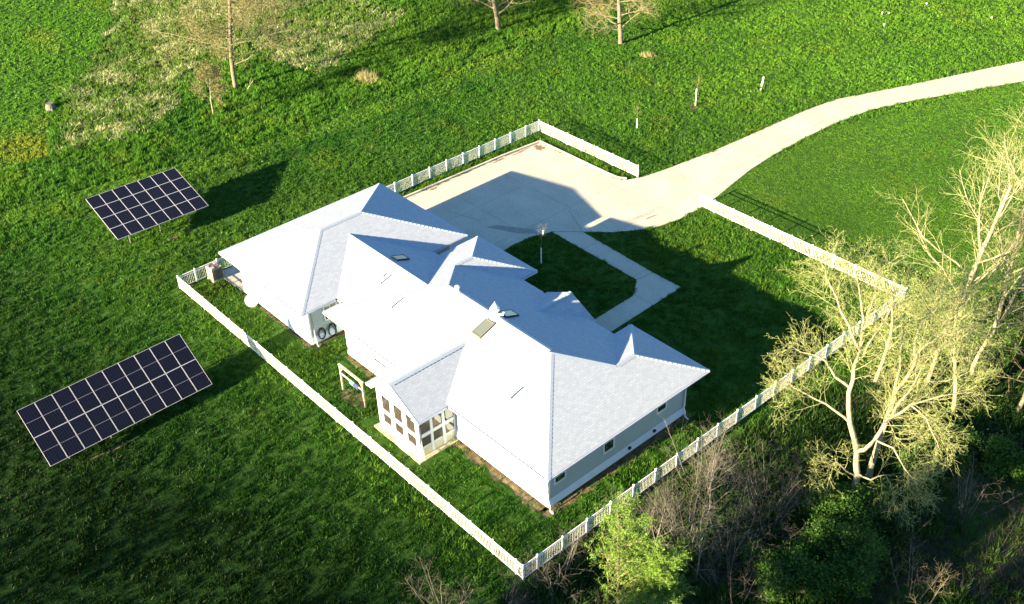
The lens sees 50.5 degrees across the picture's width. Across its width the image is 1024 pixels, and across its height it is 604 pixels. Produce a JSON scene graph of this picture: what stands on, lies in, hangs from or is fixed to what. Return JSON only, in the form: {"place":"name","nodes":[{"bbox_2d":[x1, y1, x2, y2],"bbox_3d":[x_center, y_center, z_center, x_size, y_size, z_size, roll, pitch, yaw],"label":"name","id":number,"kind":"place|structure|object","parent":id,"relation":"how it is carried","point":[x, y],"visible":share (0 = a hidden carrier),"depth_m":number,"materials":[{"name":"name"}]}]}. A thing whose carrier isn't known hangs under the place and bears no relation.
{"place":"outdoors","nodes":[
{"label":"outdoors","id":0,"kind":"place"},
{"bbox_2d":[49,0,405,153],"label":"dry grass","id":1,"kind":"structure","parent":0,"point":[323,63],"depth_m":113.82,"materials":[{"name":"beige plant"}]},
{"bbox_2d":[0,0,1023,603],"bbox_3d":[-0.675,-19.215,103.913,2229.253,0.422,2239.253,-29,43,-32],"label":"ground","id":2,"kind":"structure","parent":0,"point":[230,490],"depth_m":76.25,"materials":[{"name":"green plant"}]},
{"bbox_2d":[45,101,58,111],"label":"tree stump","id":3,"kind":"object","parent":2,"relation":"on","point":[50,106],"visible":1,"depth_m":104.86,"materials":[{"name":"beige wood"}]},
{"bbox_2d":[17,334,211,465],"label":"solar array","id":4,"kind":"object","parent":2,"relation":"on","point":[180,376],"visible":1,"depth_m":66.33,"materials":[{"name":"black glass"}]},
{"bbox_2d":[86,168,208,242],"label":"solar array","id":5,"kind":"object","parent":2,"relation":"on","point":[129,209],"visible":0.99,"depth_m":85.52,"materials":[{"name":"black glass"}]},
{"bbox_2d":[189,57,230,112],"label":"young tree","id":6,"kind":"object","parent":2,"relation":"on","point":[207,69],"visible":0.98,"depth_m":100.74,"materials":[{"name":"beige plant"}]},
{"bbox_2d":[206,261,224,282],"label":"fireplace","id":7,"kind":"object","parent":2,"relation":"on","point":[214,270],"visible":1,"depth_m":79.70,"materials":[{"name":"stone"}]},
{"bbox_2d":[121,0,316,88],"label":"budding tree","id":8,"kind":"object","parent":2,"relation":"on","point":[230,9],"visible":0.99,"depth_m":102.87,"materials":[{"name":"beige plant"}]},
{"bbox_2d":[222,266,243,291],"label":"patio","id":9,"kind":"structure","parent":2,"relation":"on","point":[233,273],"depth_m":80.37,"materials":[{"name":"concrete"}]},
{"bbox_2d":[177,275,524,579],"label":"picket fence","id":10,"kind":"object","parent":2,"relation":"on","point":[357,429],"visible":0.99,"depth_m":65.21,"materials":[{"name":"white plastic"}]},
{"bbox_2d":[338,363,366,408],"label":"timber frame","id":11,"kind":"object","parent":2,"relation":"on","point":[361,382],"visible":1,"depth_m":67.56,"materials":[{"name":"white wood"}]},
{"bbox_2d":[178,120,539,286],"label":"picket fence","id":12,"kind":"object","parent":2,"relation":"on","point":[534,127],"visible":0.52,"depth_m":92.46,"materials":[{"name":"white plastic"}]},
{"bbox_2d":[353,67,378,84],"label":"grass clump","id":13,"kind":"object","parent":2,"relation":"on","point":[364,78],"visible":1,"depth_m":108.65,"materials":[{"name":"beige plant"}]},
{"bbox_2d":[90,104,699,459],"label":"bare patch","id":14,"kind":"object","parent":2,"relation":"on","point":[352,399],"visible":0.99,"depth_m":68.71,"materials":[{"name":"soil"}]},
{"bbox_2d":[398,545,484,603],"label":"bare bush","id":15,"kind":"object","parent":2,"relation":"on","point":[438,586],"visible":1,"depth_m":54.24,"materials":[{"name":"brown plant"}]},
{"bbox_2d":[218,183,709,513],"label":"ranch house","id":16,"kind":"structure","parent":2,"relation":"on","point":[480,346],"depth_m":65.75,"materials":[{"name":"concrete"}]},
{"bbox_2d":[245,294,263,306],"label":"satellite dish","id":17,"kind":"object","parent":16,"relation":"attached to","point":[251,300],"visible":1,"depth_m":76.46,"materials":[{"name":"white metal"}]},
{"bbox_2d":[283,304,293,321],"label":"window","id":18,"kind":"structure","parent":16,"relation":"in","point":[288,312],"depth_m":73.96,"materials":[{"name":"white glass"}]},
{"bbox_2d":[318,327,325,338],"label":"garden hose","id":19,"kind":"object","parent":16,"relation":"attached to","point":[321,328],"visible":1,"depth_m":73.07,"materials":[{"name":"grey rubber"}]},
{"bbox_2d":[322,301,336,320],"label":"window","id":20,"kind":"structure","parent":16,"relation":"in","point":[332,304],"depth_m":72.77,"materials":[{"name":"white"}]},
{"bbox_2d":[328,322,341,335],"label":"garden hose","id":21,"kind":"object","parent":16,"relation":"attached to","point":[331,323],"visible":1,"depth_m":73.62,"materials":[{"name":"grey rubber"}]},
{"bbox_2d":[373,352,388,372],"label":"window","id":22,"kind":"structure","parent":16,"relation":"in","point":[379,362],"depth_m":69.22,"materials":[{"name":"grey"}]},
{"bbox_2d":[554,470,565,484],"bbox_3d":[2.658,9.670,59.818,0.920,0.600,0.068,-29,43,-32],"label":"window","id":23,"kind":"structure","parent":16,"relation":"in","point":[562,476],"depth_m":59.84,"materials":[{"name":"white glass"}]},
{"bbox_2d":[603,437,614,454],"bbox_3d":[5.545,8.200,61.957,0.920,0.840,0.068,-29,43,-32],"label":"window","id":24,"kind":"structure","parent":16,"relation":"in","point":[608,446],"depth_m":62.00,"materials":[{"name":"white glass"}]},
{"bbox_2d":[656,402,666,414],"bbox_3d":[8.878,6.265,64.266,0.900,0.580,0.068,-29,43,-32],"label":"window","id":25,"kind":"structure","parent":16,"relation":"in","point":[664,406],"depth_m":64.30,"materials":[{"name":"white glass"}]},
{"bbox_2d":[244,293,692,518],"bbox_3d":[-6.508,6.160,68.425,11.708,0.001,33.686,-52,58,-47],"label":"soil strip","id":26,"kind":"object","parent":2,"relation":"on","point":[475,457],"visible":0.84,"depth_m":63.39,"materials":[{"name":"brown soil"}]},
{"bbox_2d":[449,0,532,29],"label":"bare tree","id":27,"kind":"object","parent":2,"relation":"on","point":[496,13],"visible":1,"depth_m":117.31,"materials":[{"name":"beige plant"}]},
{"bbox_2d":[453,552,544,603],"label":"bare bush","id":28,"kind":"object","parent":2,"relation":"on","point":[510,599],"visible":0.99,"depth_m":54.31,"materials":[{"name":"brown plant"}]},
{"bbox_2d":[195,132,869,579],"bbox_3d":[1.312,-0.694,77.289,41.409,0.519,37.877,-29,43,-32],"label":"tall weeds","id":29,"kind":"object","parent":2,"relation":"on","point":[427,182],"visible":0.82,"depth_m":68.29,"materials":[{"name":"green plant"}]},
{"bbox_2d":[537,225,545,263],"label":"sapling","id":30,"kind":"object","parent":2,"relation":"on","point":[541,241],"visible":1,"depth_m":79.68,"materials":[{"name":"beige plant"}]},
{"bbox_2d":[505,514,597,602],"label":"bare bush","id":31,"kind":"object","parent":2,"relation":"on","point":[568,556],"visible":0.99,"depth_m":55.36,"materials":[{"name":"brown plant"}]},
{"bbox_2d":[539,121,638,176],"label":"picket fence","id":32,"kind":"object","parent":2,"relation":"on","point":[570,138],"visible":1,"depth_m":93.61,"materials":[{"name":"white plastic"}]},
{"bbox_2d":[569,0,658,44],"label":"bare tree","id":33,"kind":"object","parent":2,"relation":"on","point":[619,25],"visible":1,"depth_m":113.08,"materials":[{"name":"beige plant"}]},
{"bbox_2d":[553,232,679,331],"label":"walkway","id":34,"kind":"structure","parent":2,"relation":"on","point":[652,289],"depth_m":78.09,"materials":[{"name":"concrete"}]},
{"bbox_2d":[584,484,686,603],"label":"willow tree","id":35,"kind":"object","parent":2,"relation":"on","point":[630,523],"visible":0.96,"depth_m":51.38,"materials":[{"name":"green plant"}]},
{"bbox_2d":[632,104,640,127],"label":"sapling","id":36,"kind":"object","parent":2,"relation":"on","point":[637,115],"visible":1,"depth_m":97.34,"materials":[{"name":"beige plant"}]},
{"bbox_2d":[594,480,691,547],"bbox_3d":[7.131,11.266,57.467,4.948,3.851,4.723,-7,36,-7],"label":"bare bush","id":37,"kind":"object","parent":2,"relation":"on","point":[650,511],"visible":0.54,"depth_m":57.71,"materials":[{"name":"brown plant"}]},
{"bbox_2d":[640,50,655,57],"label":"grass clump","id":38,"kind":"object","parent":2,"relation":"on","point":[647,55],"visible":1,"depth_m":111.60,"materials":[{"name":"beige plant"}]},
{"bbox_2d":[620,534,698,603],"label":"willow tree","id":39,"kind":"object","parent":2,"relation":"on","point":[653,576],"visible":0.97,"depth_m":51.41,"materials":[{"name":"green plant"}]},
{"bbox_2d":[633,479,690,550],"bbox_3d":[7.739,11.507,55.992,3.085,5.232,2.576,8,37,14],"label":"bare sapling tree","id":40,"kind":"object","parent":2,"relation":"on","point":[663,518],"visible":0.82,"depth_m":55.44,"materials":[{"name":"brown plant"}]},
{"bbox_2d":[629,461,734,548],"bbox_3d":[9.316,10.900,57.496,6.240,4.351,5.420,-29,43,-32],"label":"bare bush","id":41,"kind":"object","parent":2,"relation":"on","point":[672,533],"visible":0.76,"depth_m":57.54,"materials":[{"name":"brown plant"}]},
{"bbox_2d":[694,74,700,105],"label":"sapling","id":42,"kind":"object","parent":2,"relation":"on","point":[696,89],"visible":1,"depth_m":100.73,"materials":[{"name":"beige plant"}]},
{"bbox_2d":[668,499,733,583],"bbox_3d":[9.514,11.782,54.789,3.348,6.164,3.050,15,39,23],"label":"bare sapling tree","id":43,"kind":"object","parent":2,"relation":"on","point":[700,534],"visible":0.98,"depth_m":54.30,"materials":[{"name":"brown plant"}]},
{"bbox_2d":[646,408,758,509],"bbox_3d":[10.279,8.500,60.756,6.244,4.361,5.996,-29,43,-32],"label":"bare bush","id":44,"kind":"object","parent":2,"relation":"on","point":[701,454],"visible":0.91,"depth_m":60.95,"materials":[{"name":"brown plant"}]},
{"bbox_2d":[683,423,744,522],"bbox_3d":[10.776,9.285,57.527,3.563,6.955,2.684,0,35,3],"label":"bare sapling tree","id":45,"kind":"object","parent":2,"relation":"on","point":[713,472],"visible":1,"depth_m":57.16,"materials":[{"name":"brown plant"}]},
{"bbox_2d":[524,287,907,577],"bbox_3d":[13.970,6.712,65.690,35.957,1.240,0.104,-29,43,-32],"label":"picket fence","id":46,"kind":"object","parent":2,"relation":"on","point":[736,421],"visible":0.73,"depth_m":63.12,"materials":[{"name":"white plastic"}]},
{"bbox_2d":[661,472,772,558],"bbox_3d":[10.742,11.331,56.316,6.528,4.947,4.297,-7,36,-7],"label":"bare bush","id":47,"kind":"object","parent":2,"relation":"on","point":[728,545],"visible":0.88,"depth_m":56.48,"materials":[{"name":"brown plant"}]},
{"bbox_2d":[697,419,737,497],"bbox_3d":[11.094,8.867,58.725,2.533,6.171,2.998,6,36,12],"label":"bare sapling tree","id":48,"kind":"object","parent":2,"relation":"on","point":[715,468],"visible":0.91,"depth_m":58.36,"materials":[{"name":"brown plant"}]},
{"bbox_2d":[677,514,785,603],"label":"bare bush","id":49,"kind":"object","parent":2,"relation":"on","point":[744,580],"visible":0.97,"depth_m":54.97,"materials":[{"name":"brown plant"}]},
{"bbox_2d":[505,344,1023,603],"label":"brush","id":50,"kind":"object","parent":2,"relation":"on","point":[911,534],"visible":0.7,"depth_m":58.09,"materials":[{"name":"brown plant"}]},
{"bbox_2d":[722,472,810,554],"bbox_3d":[13.436,11.328,57.192,4.768,3.810,5.466,3,36,7],"label":"bare bush","id":51,"kind":"object","parent":2,"relation":"on","point":[769,516],"visible":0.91,"depth_m":57.47,"materials":[{"name":"brown plant"}]},
{"bbox_2d":[518,341,1023,603],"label":"undergrowth","id":52,"kind":"object","parent":2,"relation":"on","point":[976,419],"visible":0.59,"depth_m":60.92,"materials":[{"name":"green plant"}]},
{"bbox_2d":[734,438,816,521],"bbox_3d":[14.100,9.724,58.651,4.459,4.634,5.388,-12,37,-14],"label":"bare bush","id":53,"kind":"object","parent":2,"relation":"on","point":[784,493],"visible":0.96,"depth_m":58.77,"materials":[{"name":"brown plant"}]},
{"bbox_2d":[735,532,846,603],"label":"leafy bush","id":54,"kind":"object","parent":2,"relation":"on","point":[794,565],"visible":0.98,"depth_m":54.19,"materials":[{"name":"green plant"}]},
{"bbox_2d":[700,194,905,295],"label":"picket fence","id":55,"kind":"object","parent":2,"relation":"on","point":[752,219],"visible":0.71,"depth_m":82.16,"materials":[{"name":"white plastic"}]},
{"bbox_2d":[794,511,896,600],"bbox_3d":[17.077,12.787,55.253,4.667,3.514,4.836,-4,35,-4],"label":"leafy bush","id":56,"kind":"object","parent":2,"relation":"on","point":[822,542],"visible":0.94,"depth_m":54.88,"materials":[{"name":"green plant"}]},
{"bbox_2d":[799,472,901,539],"bbox_3d":[18.428,10.792,58.688,5.892,3.048,4.796,-29,43,-32],"label":"leafy bush","id":57,"kind":"object","parent":2,"relation":"on","point":[846,505],"visible":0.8,"depth_m":58.15,"materials":[{"name":"green plant"}]},
{"bbox_2d":[758,228,1002,531],"bbox_3d":[18.615,4.039,56.350,11.657,16.348,8.749,23,42,30],"label":"cottonwood tree","id":58,"kind":"object","parent":2,"relation":"on","point":[857,475],"visible":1,"depth_m":55.88,"materials":[{"name":"beige plant"}]},
{"bbox_2d":[858,258,921,384],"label":"budding tree","id":59,"kind":"object","parent":2,"relation":"on","point":[886,345],"visible":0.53,"depth_m":65.24,"materials":[{"name":"yellow plant"}]},
{"bbox_2d":[885,436,944,489],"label":"leafy bush","id":60,"kind":"object","parent":2,"relation":"on","point":[909,460],"visible":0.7,"depth_m":61.03,"materials":[{"name":"green plant"}]},
{"bbox_2d":[882,523,958,603],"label":"bare bush","id":61,"kind":"object","parent":2,"relation":"on","point":[922,574],"visible":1,"depth_m":54.23,"materials":[{"name":"brown plant"}]},
{"bbox_2d":[910,263,955,357],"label":"budding tree","id":62,"kind":"object","parent":2,"relation":"on","point":[922,281],"visible":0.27,"depth_m":67.87,"materials":[{"name":"yellow plant"}]},
{"bbox_2d":[856,256,1012,481],"bbox_3d":[22.477,3.920,59.394,8.095,12.753,9.001,13,38,20],"label":"cottonwood tree","id":63,"kind":"object","parent":2,"relation":"on","point":[871,464],"visible":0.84,"depth_m":58.05,"materials":[{"name":"beige plant"}]},
{"bbox_2d":[874,120,1023,328],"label":"bare tree","id":64,"kind":"object","parent":2,"relation":"on","point":[984,245],"visible":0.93,"depth_m":67.62,"materials":[{"name":"beige plant"}]},
{"bbox_2d":[924,417,983,477],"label":"leafy bush","id":65,"kind":"object","parent":2,"relation":"on","point":[966,455],"visible":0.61,"depth_m":62.25,"materials":[{"name":"green plant"}]},
{"bbox_2d":[906,257,1002,380],"bbox_3d":[25.980,1.807,64.465,5.986,10.153,4.370,13,38,20],"label":"budding tree","id":66,"kind":"object","parent":2,"relation":"on","point":[954,297],"visible":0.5,"depth_m":63.37,"materials":[{"name":"yellow plant"}]},
{"bbox_2d":[921,256,993,412],"bbox_3d":[25.761,2.300,63.719,4.221,10.140,4.762,-12,37,-14],"label":"budding tree","id":67,"kind":"object","parent":2,"relation":"on","point":[954,359],"visible":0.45,"depth_m":62.70,"materials":[{"name":"yellow plant"}]},
{"bbox_2d":[948,444,1017,520],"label":"bare bush","id":68,"kind":"object","parent":2,"relation":"on","point":[965,496],"visible":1,"depth_m":58.83,"materials":[{"name":"brown plant"}]},
{"bbox_2d":[951,63,1023,294],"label":"bare tree","id":69,"kind":"object","parent":2,"relation":"on","point":[1021,283],"visible":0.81,"depth_m":71.03,"materials":[{"name":"beige plant"}]},
{"bbox_2d":[953,178,1023,326],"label":"bare tree","id":70,"kind":"object","parent":2,"relation":"on","point":[999,236],"visible":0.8,"depth_m":69.33,"materials":[{"name":"beige plant"}]},
{"bbox_2d":[968,289,1023,413],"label":"bare tree","id":71,"kind":"object","parent":2,"relation":"on","point":[1020,404],"visible":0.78,"depth_m":65.00,"materials":[{"name":"beige plant"}]},
{"bbox_2d":[970,252,1023,376],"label":"budding tree","id":72,"kind":"object","parent":2,"relation":"on","point":[1007,308],"visible":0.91,"depth_m":64.38,"materials":[{"name":"beige plant"}]},
{"bbox_2d":[975,120,1023,266],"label":"bare tree","id":73,"kind":"object","parent":2,"relation":"on","point":[1010,169],"visible":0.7,"depth_m":70.76,"materials":[{"name":"beige plant"}]},
{"bbox_2d":[978,429,1023,484],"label":"leafy bush","id":74,"kind":"object","parent":2,"relation":"on","point":[1001,457],"visible":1,"depth_m":61.16,"materials":[{"name":"green plant"}]},
{"bbox_2d":[984,287,1023,326],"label":"leafy bush","id":75,"kind":"object","parent":2,"relation":"on","point":[1019,298],"visible":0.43,"depth_m":72.23,"materials":[{"name":"green plant"}]},
{"bbox_2d":[999,317,1023,359],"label":"leafy bush","id":76,"kind":"object","parent":2,"relation":"on","point":[1013,337],"visible":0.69,"depth_m":70.14,"materials":[{"name":"green plant"}]},
{"bbox_2d":[406,61,1023,250],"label":"driveway","id":77,"kind":"structure","parent":0,"point":[532,187],"depth_m":90.19,"materials":[{"name":"concrete"}]},
{"bbox_2d":[430,144,545,190],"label":"damp patch","id":78,"kind":"object","parent":77,"relation":"on","point":[538,147],"visible":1,"depth_m":95.57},
{"bbox_2d":[489,225,538,233],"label":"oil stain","id":79,"kind":"object","parent":77,"relation":"on","point":[516,229],"visible":1,"depth_m":84.70,"materials":[{"name":"grey concrete"}]},
{"bbox_2d":[403,140,626,197],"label":"kerb","id":80,"kind":"structure","parent":77,"relation":"on","point":[519,149],"depth_m":93.11,"materials":[{"name":"concrete"}]},
{"bbox_2d":[449,210,651,277],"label":"joint","id":81,"kind":"object","parent":77,"relation":"on","point":[561,231],"visible":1,"depth_m":84.29,"materials":[{"name":"grey"}]}
]}

